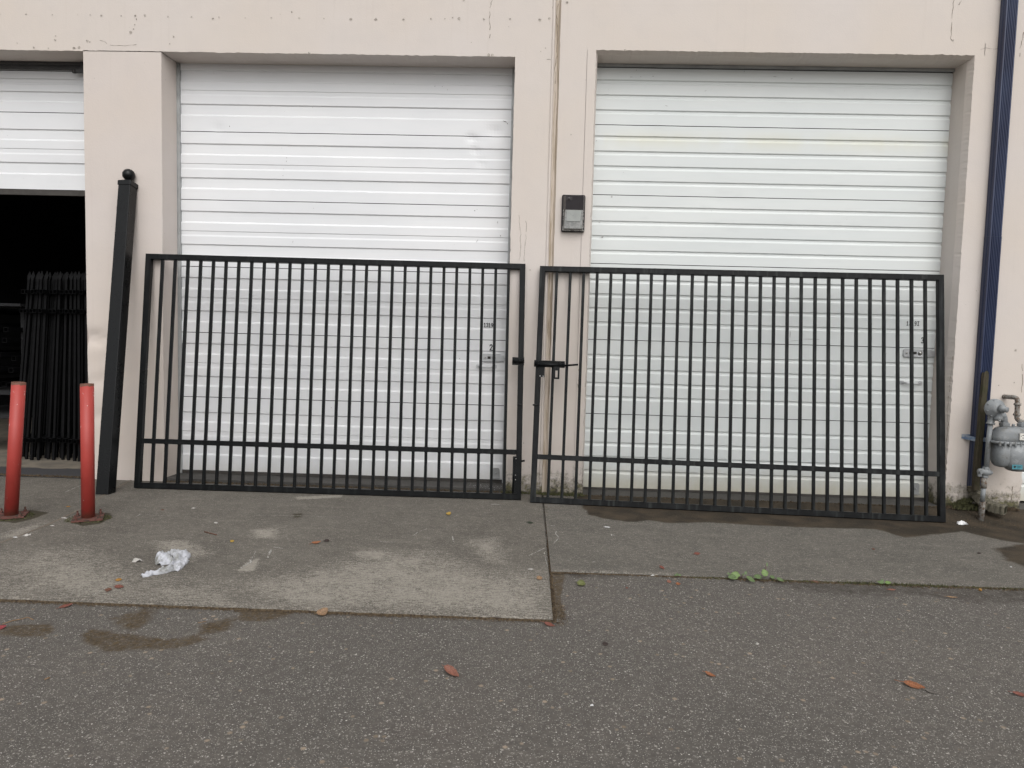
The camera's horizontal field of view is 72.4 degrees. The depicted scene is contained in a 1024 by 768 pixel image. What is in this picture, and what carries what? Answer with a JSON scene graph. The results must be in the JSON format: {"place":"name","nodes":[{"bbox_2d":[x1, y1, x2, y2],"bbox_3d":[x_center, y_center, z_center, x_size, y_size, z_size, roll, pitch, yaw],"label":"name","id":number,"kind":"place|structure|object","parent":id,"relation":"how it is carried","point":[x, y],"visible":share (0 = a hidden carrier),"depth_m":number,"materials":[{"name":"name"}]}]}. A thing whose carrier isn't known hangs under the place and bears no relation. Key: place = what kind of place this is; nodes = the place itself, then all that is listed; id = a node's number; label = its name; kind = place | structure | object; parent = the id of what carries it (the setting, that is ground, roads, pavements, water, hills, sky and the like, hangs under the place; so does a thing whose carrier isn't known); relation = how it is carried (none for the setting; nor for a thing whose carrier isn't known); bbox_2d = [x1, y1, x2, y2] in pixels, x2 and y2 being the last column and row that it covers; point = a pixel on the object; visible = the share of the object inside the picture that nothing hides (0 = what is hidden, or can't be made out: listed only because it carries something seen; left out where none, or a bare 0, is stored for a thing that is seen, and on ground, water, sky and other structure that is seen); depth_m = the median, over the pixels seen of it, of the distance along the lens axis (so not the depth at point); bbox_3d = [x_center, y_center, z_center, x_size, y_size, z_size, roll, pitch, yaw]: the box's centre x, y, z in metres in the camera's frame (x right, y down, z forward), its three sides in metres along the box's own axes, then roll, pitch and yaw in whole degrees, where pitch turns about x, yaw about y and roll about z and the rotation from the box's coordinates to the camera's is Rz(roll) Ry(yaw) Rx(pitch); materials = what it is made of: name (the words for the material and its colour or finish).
{"place":"outdoors","nodes":[
{"label":"outdoors","id":0,"kind":"place"},
{"bbox_2d":[0,418,80,478],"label":"warehouse floor","id":1,"kind":"structure","parent":0,"point":[50,466],"depth_m":7.17,"materials":[{"name":"grey concrete"}]},
{"bbox_2d":[0,303,33,430],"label":"tube bundle","id":2,"kind":"object","parent":1,"relation":"on","point":[5,382],"visible":0.2,"depth_m":7.75,"materials":[{"name":"black paint"}]},
{"bbox_2d":[23,271,60,456],"bbox_3d":[-5.070,-0.241,8.142,0.040,1.994,1.760,8,4,2],"label":"fence panel","id":3,"kind":"object","parent":1,"relation":"on","point":[28,328],"visible":0.12,"depth_m":7.31,"materials":[{"name":"black paint"}]},
{"bbox_2d":[26,271,59,459],"bbox_3d":[-4.929,-0.238,8.108,0.040,1.994,1.760,6,4,2],"label":"fence panel","id":4,"kind":"object","parent":1,"relation":"on","point":[28,440],"visible":0.09,"depth_m":7.33,"materials":[{"name":"black paint"}]},
{"bbox_2d":[19,272,66,456],"bbox_3d":[-5.128,-0.247,8.170,0.042,1.994,1.760,8,4,2],"label":"fence panel","id":5,"kind":"object","parent":1,"relation":"on","point":[23,350],"visible":0.19,"depth_m":7.43,"materials":[{"name":"black paint"}]},
{"bbox_2d":[23,271,67,458],"bbox_3d":[-5.011,-0.246,8.151,0.040,1.994,1.760,7,4,2],"label":"fence panel","id":6,"kind":"object","parent":1,"relation":"on","point":[32,380],"visible":0.16,"depth_m":7.43,"materials":[{"name":"black paint"}]},
{"bbox_2d":[32,271,69,459],"bbox_3d":[-4.880,-0.242,8.110,0.040,1.994,1.760,6,4,2],"label":"fence panel","id":7,"kind":"object","parent":1,"relation":"on","point":[44,311],"visible":0.16,"depth_m":7.34,"materials":[{"name":"black paint"}]},
{"bbox_2d":[42,271,72,459],"bbox_3d":[-4.808,-0.239,8.178,0.042,1.994,1.760,5,4,2],"label":"fence panel","id":8,"kind":"object","parent":1,"relation":"on","point":[44,439],"visible":0.18,"depth_m":7.43,"materials":[{"name":"black paint"}]},
{"bbox_2d":[48,271,72,459],"bbox_3d":[-4.750,-0.238,8.147,0.040,1.994,1.760,5,4,2],"label":"fence panel","id":9,"kind":"object","parent":1,"relation":"on","point":[53,439],"visible":0.15,"depth_m":7.35,"materials":[{"name":"black paint"}]},
{"bbox_2d":[57,272,81,459],"bbox_3d":[-4.702,-0.244,8.169,0.040,1.994,1.760,4,4,1],"label":"fence panel","id":10,"kind":"object","parent":1,"relation":"on","point":[64,367],"visible":0.2,"depth_m":7.38,"materials":[{"name":"black paint"}]},
{"bbox_2d":[62,272,84,459],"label":"fence panel","id":11,"kind":"object","parent":1,"relation":"on","point":[64,440],"visible":0.13,"depth_m":7.36,"materials":[{"name":"black paint"}]},
{"bbox_2d":[68,271,84,460],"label":"fence panel","id":12,"kind":"object","parent":1,"relation":"on","point":[75,369],"visible":0.15,"depth_m":7.35,"materials":[{"name":"black paint"}]},
{"bbox_2d":[72,272,85,461],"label":"fence panel","id":13,"kind":"object","parent":1,"relation":"on","point":[77,311],"visible":0.12,"depth_m":7.28,"materials":[{"name":"black paint"}]},
{"bbox_2d":[79,271,87,382],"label":"fence panel","id":14,"kind":"object","parent":1,"relation":"on","point":[84,292],"visible":0.03,"depth_m":7.27,"materials":[{"name":"black paint"}]},
{"bbox_2d":[0,495,1023,767],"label":"ground","id":15,"kind":"structure","parent":0,"point":[808,681],"depth_m":2.94,"materials":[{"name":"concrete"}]},
{"bbox_2d":[56,603,72,608],"bbox_3d":[-2.324,1.154,3.627,0.080,0.016,0.026,-2,5,-40],"label":"fallen leaf","id":16,"kind":"object","parent":15,"relation":"on","point":[64,605],"visible":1,"depth_m":3.63,"materials":[{"name":"red plant"}]},
{"bbox_2d":[0,476,552,621],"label":"slab","id":17,"kind":"structure","parent":15,"relation":"on","point":[424,557],"depth_m":4.56,"materials":[{"name":"concrete"}]},
{"bbox_2d":[0,381,29,519],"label":"bollard","id":18,"kind":"object","parent":17,"relation":"on","point":[14,449],"visible":1,"depth_m":5.18,"materials":[{"name":"red metal"}]},
{"bbox_2d":[0,512,35,520],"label":"moss patch","id":19,"kind":"object","parent":17,"relation":"on","point":[30,513],"visible":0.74,"depth_m":5.19,"materials":[{"name":"green plant"}]},
{"bbox_2d":[0,480,130,542],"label":"slab joint","id":20,"kind":"object","parent":17,"relation":"on","point":[59,518],"visible":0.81,"depth_m":5.16,"materials":[{"name":"grey concrete"}]},
{"bbox_2d":[64,515,110,523],"bbox_3d":[-3.169,1.004,5.225,0.320,0.012,0.271,2,4,2],"label":"moss patch","id":21,"kind":"object","parent":17,"relation":"on","point":[105,518],"visible":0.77,"depth_m":5.19,"materials":[{"name":"green plant"}]},
{"bbox_2d":[71,383,104,522],"bbox_3d":[-3.155,0.501,5.192,0.200,1.009,0.200,0,4,-26],"label":"bollard","id":22,"kind":"object","parent":17,"relation":"on","point":[87,448],"visible":1,"depth_m":5.16,"materials":[{"name":"red metal"}]},
{"bbox_2d":[96,169,137,493],"bbox_3d":[-3.500,-0.502,6.205,0.124,2.923,0.124,0,-6,2],"label":"ball top post","id":23,"kind":"object","parent":17,"relation":"on","point":[115,349],"visible":1,"depth_m":6.16,"materials":[{"name":"black metal"}]},
{"bbox_2d":[140,549,190,577],"bbox_3d":[-2.090,1.066,4.262,0.205,0.072,0.447,1,4,-10],"label":"crumpled paper","id":24,"kind":"object","parent":17,"relation":"on","point":[176,560],"visible":1,"depth_m":4.27,"materials":[{"name":"white paper"}]},
{"bbox_2d":[134,254,525,499],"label":"steel gate","id":25,"kind":"structure","parent":17,"relation":"on","point":[141,440],"depth_m":6.29,"materials":[{"name":"black metal"}]},
{"bbox_2d":[316,607,327,615],"bbox_3d":[-0.980,1.177,3.617,0.057,0.030,0.066,2,4,2],"label":"fallen leaf","id":26,"kind":"object","parent":15,"relation":"on","point":[323,611],"visible":1,"depth_m":3.62,"materials":[{"name":"orange plant"}]},
{"bbox_2d":[167,473,502,491],"bbox_3d":[-1.666,1.026,6.837,3.200,0.232,0.598,2,4,2],"label":"door threshold","id":27,"kind":"object","parent":15,"relation":"on","point":[339,482],"depth_m":6.60,"materials":[{"name":"concrete"}]},
{"bbox_2d":[442,665,458,676],"bbox_3d":[-0.270,1.238,3.024,0.119,0.027,0.038,5,5,40],"label":"fallen leaf","id":28,"kind":"object","parent":15,"relation":"on","point":[450,669],"visible":1,"depth_m":3.03,"materials":[{"name":"red plant"}]},
{"bbox_2d":[0,0,1023,508],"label":"warehouse building","id":29,"kind":"structure","parent":15,"relation":"on","point":[850,136],"depth_m":6.53,"materials":[{"name":"paint"}]},
{"bbox_2d":[0,61,84,196],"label":"freight door","id":30,"kind":"structure","parent":29,"relation":"in","point":[42,102],"depth_m":6.72,"materials":[{"name":"white paint"}]},
{"bbox_2d":[176,63,514,482],"bbox_3d":[-1.608,-1.048,6.672,3.208,3.953,0.091,2,4,2],"label":"freight door","id":31,"kind":"structure","parent":29,"relation":"in","point":[295,161],"depth_m":6.65,"materials":[{"name":"white paint"}]},
{"bbox_2d":[561,195,584,231],"bbox_3d":[0.549,-1.529,6.249,0.208,0.327,0.098,2,4,2],"label":"wall light","id":32,"kind":"object","parent":29,"relation":"attached to","point":[573,214],"visible":1,"depth_m":6.22,"materials":[{"name":"grey metal"}]},
{"bbox_2d":[583,489,936,505],"bbox_3d":[2.299,1.154,6.726,3.303,0.198,0.598,2,4,2],"label":"door threshold","id":33,"kind":"object","parent":29,"relation":"attached to","point":[905,502],"depth_m":6.56,"materials":[{"name":"concrete"}]},
{"bbox_2d":[583,63,954,499],"bbox_3d":[2.342,-0.935,6.559,3.285,3.992,0.091,2,4,2],"label":"freight door","id":34,"kind":"structure","parent":29,"relation":"in","point":[709,167],"depth_m":6.53,"materials":[{"name":"white paint"}]},
{"bbox_2d":[961,0,1018,514],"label":"downspout","id":35,"kind":"object","parent":29,"relation":"attached to","point":[996,188],"visible":0.91,"depth_m":6.13,"materials":[{"name":"blue paint"}]},
{"bbox_2d":[972,371,988,489],"bbox_3d":[4.157,0.412,6.205,0.063,1.072,0.037,2,4,2],"label":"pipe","id":36,"kind":"object","parent":35,"relation":"attached to","point":[977,457],"visible":0.97,"depth_m":6.20,"materials":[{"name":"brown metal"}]},
{"bbox_2d":[1020,472,1023,500],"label":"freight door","id":37,"kind":"structure","parent":29,"relation":"in","point":[1022,486],"depth_m":6.61,"materials":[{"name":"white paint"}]},
{"bbox_2d":[0,506,1023,629],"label":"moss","id":38,"kind":"object","parent":15,"relation":"on","point":[554,607],"visible":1,"depth_m":4.25,"materials":[{"name":"green plant"}]},
{"bbox_2d":[727,571,754,581],"bbox_3d":[1.394,1.178,4.267,0.154,0.058,0.086,2,4,2],"label":"weed","id":39,"kind":"object","parent":38,"relation":"on","point":[734,575],"visible":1,"depth_m":4.28,"materials":[{"name":"green plant"}]},
{"bbox_2d":[877,579,890,583],"bbox_3d":[2.264,1.211,4.255,0.087,0.039,0.036,2,4,2],"label":"weed","id":40,"kind":"object","parent":38,"relation":"on","point":[882,582],"visible":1,"depth_m":4.25,"materials":[{"name":"green plant"}]},
{"bbox_2d":[577,580,585,585],"bbox_3d":[0.406,1.174,4.131,0.050,0.024,0.056,1,4,-14],"label":"fallen leaf","id":41,"kind":"object","parent":15,"relation":"on","point":[581,582],"visible":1,"depth_m":4.14,"materials":[{"name":"plant"}]},
{"bbox_2d":[543,495,1023,588],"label":"slab","id":42,"kind":"structure","parent":15,"relation":"on","point":[583,539],"depth_m":5.10,"materials":[{"name":"concrete"}]},
{"bbox_2d":[0,473,1022,530],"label":"wall foot debris","id":43,"kind":"object","parent":42,"relation":"on","point":[961,504],"depth_m":6.42,"materials":[{"name":"brown soil"}]},
{"bbox_2d":[530,266,945,522],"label":"steel gate","id":44,"kind":"structure","parent":42,"relation":"on","point":[540,364],"depth_m":6.15,"materials":[{"name":"black metal"}]},
{"bbox_2d":[754,563,782,580],"bbox_3d":[1.572,1.154,4.288,0.176,0.114,0.061,2,4,13],"label":"weed","id":45,"kind":"object","parent":42,"relation":"on","point":[764,572],"visible":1,"depth_m":4.29,"materials":[{"name":"green plant"}]},
{"bbox_2d":[956,520,966,524],"bbox_3d":[3.867,1.187,6.002,0.105,0.033,0.056,3,4,17],"label":"litter scrap","id":46,"kind":"object","parent":42,"relation":"on","point":[961,522],"visible":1,"depth_m":5.99,"materials":[{"name":"white plastic"}]},
{"bbox_2d":[977,394,1023,520],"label":"gas meter","id":47,"kind":"object","parent":42,"relation":"on","point":[1004,446],"visible":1,"depth_m":6.01,"materials":[{"name":"grey paint"}]},
{"bbox_2d":[894,679,924,688],"bbox_3d":[1.709,1.288,3.002,0.119,0.016,0.040,3,4,20],"label":"fallen leaf","id":48,"kind":"object","parent":15,"relation":"on","point":[910,683],"visible":1,"depth_m":3.00,"materials":[{"name":"orange plant"}]},
{"bbox_2d":[1009,691,1023,696],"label":"fallen leaf","id":49,"kind":"object","parent":15,"relation":"on","point":[1018,693],"visible":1,"depth_m":2.95,"materials":[{"name":"red plant"}]},
{"bbox_2d":[1019,501,1023,508],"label":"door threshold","id":50,"kind":"object","parent":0,"point":[1021,504],"depth_m":6.53,"materials":[{"name":"concrete"}]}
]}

